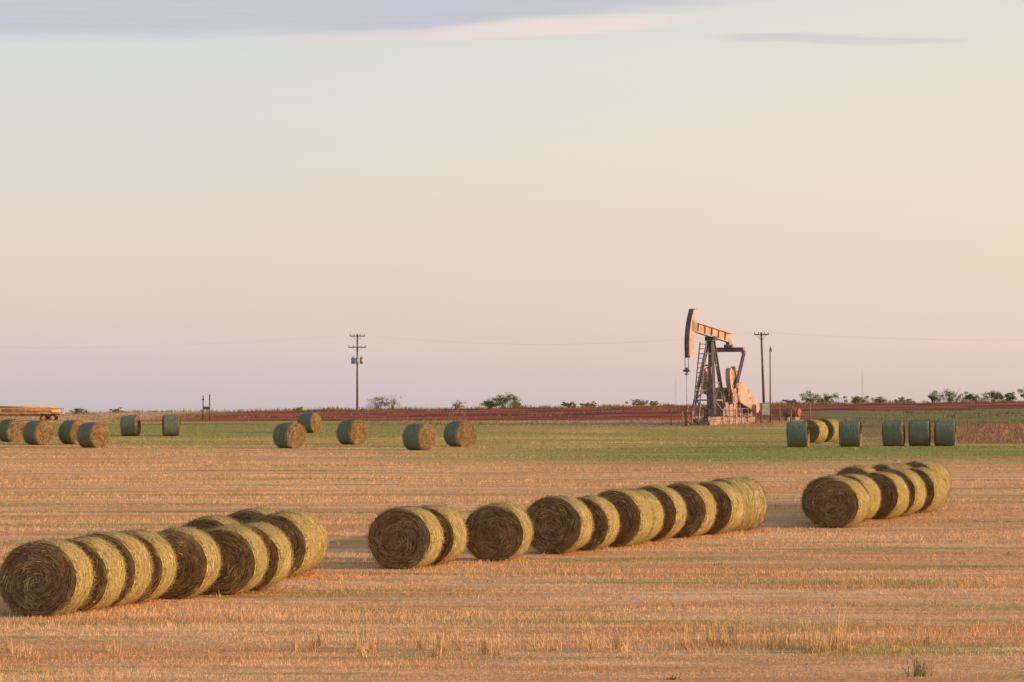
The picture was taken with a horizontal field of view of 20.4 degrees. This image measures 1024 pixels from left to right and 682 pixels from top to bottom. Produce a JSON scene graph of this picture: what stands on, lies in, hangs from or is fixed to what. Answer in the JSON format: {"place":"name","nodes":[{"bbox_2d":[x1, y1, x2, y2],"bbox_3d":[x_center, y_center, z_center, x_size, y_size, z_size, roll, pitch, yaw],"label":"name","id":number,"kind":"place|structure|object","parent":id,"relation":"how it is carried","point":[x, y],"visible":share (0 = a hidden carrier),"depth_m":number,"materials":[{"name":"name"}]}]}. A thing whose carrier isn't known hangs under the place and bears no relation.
{"place":"outdoors","nodes":[
{"label":"outdoors","id":0,"kind":"place"},
{"bbox_2d":[0,402,1023,681],"bbox_3d":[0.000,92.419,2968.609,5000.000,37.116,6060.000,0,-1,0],"label":"ground","id":1,"kind":"structure","parent":0,"point":[846,412],"depth_m":77.93,"materials":[{"name":"yellow plant"}]},
{"bbox_2d":[0,418,24,441],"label":"hay bale","id":2,"kind":"object","parent":1,"relation":"on","point":[11,430],"visible":0.9,"depth_m":193.36,"materials":[{"name":"plant"}]},
{"bbox_2d":[0,408,64,419],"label":"farm trailer","id":3,"kind":"object","parent":1,"relation":"on","point":[49,415],"visible":0.89,"depth_m":271.08,"materials":[{"name":"orange paint"}]},
{"bbox_2d":[1,410,57,411],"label":"steel pipe","id":4,"kind":"object","parent":3,"relation":"on","point":[29,410],"visible":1,"depth_m":271.19,"materials":[{"name":"brown metal"}]},
{"bbox_2d":[1,409,54,409],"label":"steel pipe","id":5,"kind":"object","parent":4,"relation":"on","point":[27,409],"visible":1,"depth_m":271.29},
{"bbox_2d":[22,419,54,444],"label":"hay bale","id":6,"kind":"object","parent":1,"relation":"on","point":[34,432],"visible":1,"depth_m":183.44,"materials":[{"name":"plant"}]},
{"bbox_2d":[0,536,97,616],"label":"hay bale","id":7,"kind":"object","parent":1,"relation":"on","point":[51,577],"visible":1,"depth_m":57.49,"materials":[{"name":"plant"}]},
{"bbox_2d":[58,419,84,444],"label":"hay bale","id":8,"kind":"object","parent":1,"relation":"on","point":[67,430],"visible":0.66,"depth_m":184.76,"materials":[{"name":"plastic"}]},
{"bbox_2d":[69,408,88,413],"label":"mesquite bush","id":9,"kind":"object","parent":1,"relation":"on","point":[76,410],"visible":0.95,"depth_m":339.77,"materials":[{"name":"green plant"}]},
{"bbox_2d":[76,421,109,447],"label":"hay bale","id":10,"kind":"object","parent":1,"relation":"on","point":[92,434],"visible":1,"depth_m":173.44,"materials":[{"name":"plant"}]},
{"bbox_2d":[59,533,129,612],"bbox_3d":[-9.011,4.867,59.343,1.802,1.698,1.473,1,-1,10],"label":"hay bale","id":11,"kind":"object","parent":1,"relation":"on","point":[110,571],"visible":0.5,"depth_m":58.78,"materials":[{"name":"plant"}]},
{"bbox_2d":[109,407,124,412],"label":"mesquite bush","id":12,"kind":"object","parent":1,"relation":"on","point":[117,409],"visible":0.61,"depth_m":341.74,"materials":[{"name":"green plant"}]},
{"bbox_2d":[82,528,155,607],"bbox_3d":[-8.643,4.861,60.627,1.875,1.756,1.476,-1,-3,9],"label":"hay bale","id":13,"kind":"object","parent":1,"relation":"on","point":[136,555],"visible":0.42,"depth_m":60.14,"materials":[{"name":"plant"}]},
{"bbox_2d":[120,415,140,435],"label":"hay bale","id":14,"kind":"object","parent":1,"relation":"on","point":[130,425],"visible":1,"depth_m":217.20},
{"bbox_2d":[118,526,179,603],"bbox_3d":[-8.245,4.899,61.837,1.873,1.724,1.491,0,-1,7],"label":"hay bale","id":15,"kind":"object","parent":1,"relation":"on","point":[163,554],"visible":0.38,"depth_m":61.31,"materials":[{"name":"plant"}]},
{"bbox_2d":[162,415,180,435],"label":"hay bale","id":16,"kind":"object","parent":1,"relation":"on","point":[171,426],"visible":0.99,"depth_m":217.21},
{"bbox_2d":[154,522,223,598],"bbox_3d":[-7.398,4.905,63.085,1.831,1.754,1.512,-1,0,8],"label":"hay bale","id":17,"kind":"object","parent":1,"relation":"on","point":[198,555],"visible":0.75,"depth_m":62.42,"materials":[{"name":"plant"}]},
{"bbox_2d":[202,394,209,419],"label":"gate frame","id":18,"kind":"object","parent":1,"relation":"on","point":[205,408],"visible":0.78,"depth_m":269.88,"materials":[{"name":"grey metal"}]},
{"bbox_2d":[182,512,239,530],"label":"hay bale","id":19,"kind":"object","parent":1,"relation":"on","point":[209,522],"visible":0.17,"depth_m":68.12,"materials":[{"name":"plant"}]},
{"bbox_2d":[0,412,427,421],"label":"field edge weeds","id":20,"kind":"object","parent":1,"relation":"on","point":[97,417],"visible":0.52,"depth_m":287.35,"materials":[{"name":"green plant"}]},
{"bbox_2d":[202,521,272,594],"bbox_3d":[-6.442,4.940,64.317,1.876,1.716,1.476,0,0,9],"label":"hay bale","id":21,"kind":"object","parent":1,"relation":"on","point":[243,551],"visible":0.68,"depth_m":63.68,"materials":[{"name":"plant"}]},
{"bbox_2d":[226,505,273,523],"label":"hay bale","id":22,"kind":"object","parent":1,"relation":"on","point":[244,516],"visible":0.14,"depth_m":71.92,"materials":[{"name":"plant"}]},
{"bbox_2d":[240,521,294,590],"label":"hay bale","id":23,"kind":"object","parent":1,"relation":"on","point":[278,546],"visible":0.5,"depth_m":65.02,"materials":[{"name":"plant"}]},
{"bbox_2d":[248,510,318,578],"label":"hay bale","id":24,"kind":"object","parent":1,"relation":"on","point":[299,530],"visible":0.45,"depth_m":69.18,"materials":[{"name":"plant"}]},
{"bbox_2d":[272,422,306,447],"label":"hay bale","id":25,"kind":"object","parent":1,"relation":"on","point":[289,435],"visible":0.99,"depth_m":172.42,"materials":[{"name":"plant"}]},
{"bbox_2d":[277,507,329,574],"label":"hay bale","id":26,"kind":"object","parent":1,"relation":"on","point":[322,542],"visible":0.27,"depth_m":71.08,"materials":[{"name":"plant"}]},
{"bbox_2d":[297,412,321,432],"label":"hay bale","id":27,"kind":"object","parent":1,"relation":"on","point":[310,422],"visible":0.93,"depth_m":225.33},
{"bbox_2d":[336,419,367,444],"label":"hay bale","id":28,"kind":"object","parent":1,"relation":"on","point":[352,432],"visible":1,"depth_m":184.42,"materials":[{"name":"plant"}]},
{"bbox_2d":[348,334,365,407],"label":"utility pole","id":29,"kind":"object","parent":1,"relation":"on","point":[355,360],"visible":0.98,"depth_m":409.86,"materials":[{"name":"brown wood"}]},
{"bbox_2d":[367,396,388,408],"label":"mesquite bush","id":30,"kind":"object","parent":1,"relation":"on","point":[378,404],"visible":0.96,"depth_m":345.79,"materials":[{"name":"green plant"}]},
{"bbox_2d":[380,394,404,408],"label":"mesquite bush","id":31,"kind":"object","parent":1,"relation":"on","point":[393,403],"visible":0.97,"depth_m":345.77,"materials":[{"name":"green plant"}]},
{"bbox_2d":[364,504,446,568],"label":"hay bale","id":32,"kind":"object","parent":1,"relation":"on","point":[408,537],"visible":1,"depth_m":72.90,"materials":[{"name":"plant"}]},
{"bbox_2d":[402,423,436,449],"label":"hay bale","id":33,"kind":"object","parent":1,"relation":"on","point":[417,436],"visible":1,"depth_m":168.41,"materials":[{"name":"plant"}]},
{"bbox_2d":[417,502,470,565],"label":"hay bale","id":34,"kind":"object","parent":1,"relation":"on","point":[451,520],"visible":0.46,"depth_m":74.23,"materials":[{"name":"plant"}]},
{"bbox_2d":[452,400,465,408],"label":"mesquite bush","id":35,"kind":"object","parent":1,"relation":"on","point":[458,405],"visible":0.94,"depth_m":344.39,"materials":[{"name":"green plant"}]},
{"bbox_2d":[443,420,477,446],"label":"hay bale","id":36,"kind":"object","parent":1,"relation":"on","point":[460,433],"visible":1,"depth_m":177.39,"materials":[{"name":"plant"}]},
{"bbox_2d":[480,397,497,408],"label":"mesquite bush","id":37,"kind":"object","parent":1,"relation":"on","point":[488,403],"visible":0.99,"depth_m":345.79,"materials":[{"name":"green plant"}]},
{"bbox_2d":[208,404,782,418],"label":"bank weeds","id":38,"kind":"object","parent":1,"relation":"on","point":[435,409],"visible":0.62,"depth_m":294.52,"materials":[{"name":"plant"}]},
{"bbox_2d":[464,500,534,561],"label":"hay bale","id":39,"kind":"object","parent":1,"relation":"on","point":[499,531],"visible":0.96,"depth_m":75.89,"materials":[{"name":"plant"}]},
{"bbox_2d":[491,392,517,407],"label":"mesquite bush","id":40,"kind":"object","parent":1,"relation":"on","point":[503,400],"visible":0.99,"depth_m":345.80,"materials":[{"name":"green plant"}]},
{"bbox_2d":[0,419,1023,681],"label":"stubble","id":41,"kind":"object","parent":1,"relation":"on","point":[544,571],"visible":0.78,"depth_m":68.18,"materials":[{"name":"beige plant"}]},
{"bbox_2d":[0,455,1023,679],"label":"green weeds","id":42,"kind":"object","parent":1,"relation":"on","point":[917,670],"visible":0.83,"depth_m":61.47,"materials":[{"name":"green plant"}]},
{"bbox_2d":[505,395,521,407],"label":"mesquite bush","id":43,"kind":"object","parent":1,"relation":"on","point":[517,401],"visible":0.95,"depth_m":346.69,"materials":[{"name":"green plant"}]},
{"bbox_2d":[65,398,1023,413],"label":"ridge weeds","id":44,"kind":"object","parent":1,"relation":"on","point":[964,401],"visible":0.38,"depth_m":339.92,"materials":[{"name":"plant"}]},
{"bbox_2d":[526,493,594,553],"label":"hay bale","id":45,"kind":"object","parent":1,"relation":"on","point":[563,524],"visible":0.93,"depth_m":78.90,"materials":[{"name":"plant"}]},
{"bbox_2d":[561,401,573,407],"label":"mesquite bush","id":46,"kind":"object","parent":1,"relation":"on","point":[570,404],"visible":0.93,"depth_m":344.77,"materials":[{"name":"green plant"}]},
{"bbox_2d":[573,401,596,406],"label":"mesquite bush","id":47,"kind":"object","parent":1,"relation":"on","point":[586,404],"visible":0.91,"depth_m":345.89,"materials":[{"name":"green plant"}]},
{"bbox_2d":[572,493,622,550],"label":"hay bale","id":48,"kind":"object","parent":1,"relation":"on","point":[603,510],"visible":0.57,"depth_m":80.22,"materials":[{"name":"plant"}]},
{"bbox_2d":[362,416,874,426],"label":"pad weeds","id":49,"kind":"object","parent":1,"relation":"on","point":[584,424],"visible":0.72,"depth_m":248.95,"materials":[{"name":"green plant"}]},
{"bbox_2d":[598,486,653,547],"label":"hay bale","id":50,"kind":"object","parent":1,"relation":"on","point":[636,517],"visible":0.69,"depth_m":81.58,"materials":[{"name":"plant"}]},
{"bbox_2d":[625,399,648,405],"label":"mesquite bush","id":51,"kind":"object","parent":1,"relation":"on","point":[640,402],"visible":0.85,"depth_m":344.69,"materials":[{"name":"green plant"}]},
{"bbox_2d":[627,487,664,542],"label":"hay bale","id":52,"kind":"object","parent":1,"relation":"on","point":[658,515],"visible":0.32,"depth_m":83.35,"materials":[{"name":"plant"}]},
{"bbox_2d":[638,484,689,540],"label":"hay bale","id":53,"kind":"object","parent":1,"relation":"on","point":[672,502],"visible":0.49,"depth_m":84.15,"materials":[{"name":"plant"}]},
{"bbox_2d":[681,375,693,425],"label":"wellhead","id":54,"kind":"object","parent":1,"relation":"on","point":[686,416],"visible":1,"depth_m":241.29,"materials":[{"name":"metal"}]},
{"bbox_2d":[665,481,717,537],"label":"hay bale","id":55,"kind":"object","parent":1,"relation":"on","point":[700,502],"visible":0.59,"depth_m":85.43,"materials":[{"name":"plant"}]},
{"bbox_2d":[683,309,759,425],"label":"pumpjack","id":56,"kind":"object","parent":1,"relation":"on","point":[735,401],"visible":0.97,"depth_m":245.17,"materials":[{"name":"paint"}]},
{"bbox_2d":[696,479,746,534],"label":"hay bale","id":57,"kind":"object","parent":1,"relation":"on","point":[731,507],"visible":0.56,"depth_m":86.77,"materials":[{"name":"plant"}]},
{"bbox_2d":[712,475,767,529],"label":"hay bale","id":58,"kind":"object","parent":1,"relation":"on","point":[753,493],"visible":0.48,"depth_m":88.61,"materials":[{"name":"plant"}]},
{"bbox_2d":[754,332,768,402],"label":"utility pole","id":59,"kind":"object","parent":1,"relation":"on","point":[763,386],"visible":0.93,"depth_m":349.92,"materials":[{"name":"brown wood"}]},
{"bbox_2d":[760,402,769,422],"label":"control panel","id":60,"kind":"object","parent":1,"relation":"on","point":[764,408],"visible":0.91,"depth_m":248.36,"materials":[{"name":"metal"}]},
{"bbox_2d":[762,404,768,413],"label":"door","id":61,"kind":"structure","parent":60,"relation":"in","point":[765,407],"depth_m":248.35,"materials":[{"name":"metal"}]},
{"bbox_2d":[769,346,771,421],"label":"service pole","id":62,"kind":"object","parent":1,"relation":"on","point":[770,349],"visible":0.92,"depth_m":249.96,"materials":[{"name":"grey wood"}]},
{"bbox_2d":[782,399,795,403],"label":"mesquite bush","id":63,"kind":"object","parent":1,"relation":"on","point":[789,401],"visible":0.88,"depth_m":345.78,"materials":[{"name":"green plant"}]},
{"bbox_2d":[783,406,800,420],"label":"rusty tank","id":64,"kind":"object","parent":1,"relation":"on","point":[796,413],"visible":0.98,"depth_m":255.61,"materials":[{"name":"metal"}]},
{"bbox_2d":[786,421,809,446],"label":"hay bale","id":65,"kind":"object","parent":1,"relation":"on","point":[798,434],"visible":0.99,"depth_m":175.19,"materials":[{"name":"plastic"}]},
{"bbox_2d":[799,390,822,402],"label":"mesquite bush","id":66,"kind":"object","parent":1,"relation":"on","point":[809,398],"visible":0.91,"depth_m":344.89,"materials":[{"name":"green plant"}]},
{"bbox_2d":[807,419,828,442],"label":"hay bale","id":67,"kind":"object","parent":1,"relation":"on","point":[818,431],"visible":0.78,"depth_m":189.29,"materials":[{"name":"plant"}]},
{"bbox_2d":[799,472,848,522],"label":"hay bale","id":68,"kind":"object","parent":1,"relation":"on","point":[807,490],"visible":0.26,"depth_m":91.64,"materials":[{"name":"plant"}]},
{"bbox_2d":[816,393,840,402],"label":"mesquite bush","id":69,"kind":"object","parent":1,"relation":"on","point":[829,397],"visible":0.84,"depth_m":345.89,"materials":[{"name":"green plant"}]},
{"bbox_2d":[820,418,838,441],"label":"hay bale","id":70,"kind":"object","parent":1,"relation":"on","point":[833,428],"visible":0.52,"depth_m":193.19,"materials":[{"name":"plant"}]},
{"bbox_2d":[806,476,871,527],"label":"hay bale","id":71,"kind":"object","parent":1,"relation":"on","point":[841,502],"visible":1,"depth_m":89.93,"materials":[{"name":"plant"}]},
{"bbox_2d":[838,420,861,446],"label":"hay bale","id":72,"kind":"object","parent":1,"relation":"on","point":[850,433],"visible":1,"depth_m":177.20,"materials":[{"name":"plastic"}]},
{"bbox_2d":[836,464,876,475],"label":"hay bale","id":73,"kind":"object","parent":1,"relation":"on","point":[861,469],"visible":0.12,"depth_m":99.34,"materials":[{"name":"plant"}]},
{"bbox_2d":[843,395,869,403],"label":"mesquite bush","id":74,"kind":"object","parent":1,"relation":"on","point":[856,399],"visible":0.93,"depth_m":345.79,"materials":[{"name":"green plant"}]},
{"bbox_2d":[839,472,881,520],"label":"hay bale","id":75,"kind":"object","parent":1,"relation":"on","point":[872,487],"visible":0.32,"depth_m":92.89,"materials":[{"name":"plant"}]},
{"bbox_2d":[871,396,885,402],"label":"mesquite bush","id":76,"kind":"object","parent":1,"relation":"on","point":[880,399],"visible":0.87,"depth_m":344.78,"materials":[{"name":"green plant"}]},
{"bbox_2d":[864,470,911,519],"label":"hay bale","id":77,"kind":"object","parent":1,"relation":"on","point":[895,498],"visible":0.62,"depth_m":94.15,"materials":[{"name":"plant"}]},
{"bbox_2d":[881,420,904,445],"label":"hay bale","id":78,"kind":"object","parent":1,"relation":"on","point":[893,433],"visible":0.99,"depth_m":179.21,"materials":[{"name":"plastic"}]},
{"bbox_2d":[872,462,913,471],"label":"hay bale","id":79,"kind":"object","parent":1,"relation":"on","point":[878,467],"visible":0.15,"depth_m":101.64,"materials":[{"name":"plant"}]},
{"bbox_2d":[880,467,927,516],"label":"hay bale","id":80,"kind":"object","parent":1,"relation":"on","point":[916,485],"visible":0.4,"depth_m":95.85,"materials":[{"name":"plant"}]},
{"bbox_2d":[897,397,913,402],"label":"mesquite bush","id":81,"kind":"object","parent":1,"relation":"on","point":[901,399],"visible":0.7,"depth_m":345.70,"materials":[{"name":"green plant"}]},
{"bbox_2d":[908,420,930,445],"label":"hay bale","id":82,"kind":"object","parent":1,"relation":"on","point":[919,434],"visible":1,"depth_m":179.30,"materials":[{"name":"plastic"}]},
{"bbox_2d":[909,464,947,512],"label":"hay bale","id":83,"kind":"object","parent":1,"relation":"on","point":[936,487],"visible":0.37,"depth_m":97.78,"materials":[{"name":"plant"}]},
{"bbox_2d":[905,458,951,495],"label":"hay bale","id":84,"kind":"object","parent":1,"relation":"on","point":[940,468],"visible":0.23,"depth_m":103.60,"materials":[{"name":"plant"}]},
{"bbox_2d":[927,390,946,402],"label":"mesquite bush","id":85,"kind":"object","parent":1,"relation":"on","point":[933,398],"visible":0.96,"depth_m":345.69,"materials":[{"name":"green plant"}]},
{"bbox_2d":[852,406,1023,427],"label":"green scrub","id":86,"kind":"object","parent":1,"relation":"on","point":[929,418],"visible":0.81,"depth_m":265.98,"materials":[{"name":"green plant"}]},
{"bbox_2d":[933,421,956,445],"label":"hay bale","id":87,"kind":"object","parent":1,"relation":"on","point":[944,433],"visible":1,"depth_m":179.20,"materials":[{"name":"plastic"}]},
{"bbox_2d":[942,389,963,401],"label":"mesquite bush","id":88,"kind":"object","parent":1,"relation":"on","point":[949,396],"visible":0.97,"depth_m":346.61,"materials":[{"name":"green plant"}]},
{"bbox_2d":[960,392,987,401],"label":"mesquite bush","id":89,"kind":"object","parent":1,"relation":"on","point":[970,397],"visible":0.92,"depth_m":345.63,"materials":[{"name":"green plant"}]},
{"bbox_2d":[930,421,1023,443],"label":"red brush","id":90,"kind":"object","parent":1,"relation":"on","point":[1012,437],"visible":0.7,"depth_m":217.51,"materials":[{"name":"red plant"}]},
{"bbox_2d":[983,390,1004,400],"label":"mesquite bush","id":91,"kind":"object","parent":1,"relation":"on","point":[994,395],"visible":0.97,"depth_m":344.73,"materials":[{"name":"green plant"}]},
{"bbox_2d":[1001,392,1017,400],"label":"mesquite bush","id":92,"kind":"object","parent":1,"relation":"on","point":[1009,397],"visible":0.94,"depth_m":345.83,"materials":[{"name":"green plant"}]},
{"bbox_2d":[1017,389,1023,397],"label":"mesquite bush","id":93,"kind":"object","parent":1,"relation":"on","point":[1021,391],"visible":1,"depth_m":345.20,"materials":[{"name":"green plant"}]},
{"bbox_2d":[0,0,1023,413],"label":"sky","id":94,"kind":"structure","parent":0,"point":[543,182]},
{"bbox_2d":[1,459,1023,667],"bbox_3d":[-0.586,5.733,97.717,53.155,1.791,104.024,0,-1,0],"label":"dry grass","id":95,"kind":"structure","parent":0,"point":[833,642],"depth_m":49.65,"materials":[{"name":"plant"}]},
{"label":"steel pipe","id":96,"kind":"object","parent":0,"visible":0},
{"bbox_2d":[0,406,51,407],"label":"steel pipe","id":97,"kind":"object","parent":96,"relation":"on","point":[25,406],"visible":1,"depth_m":271.42,"materials":[{"name":"brown metal"}]}
]}

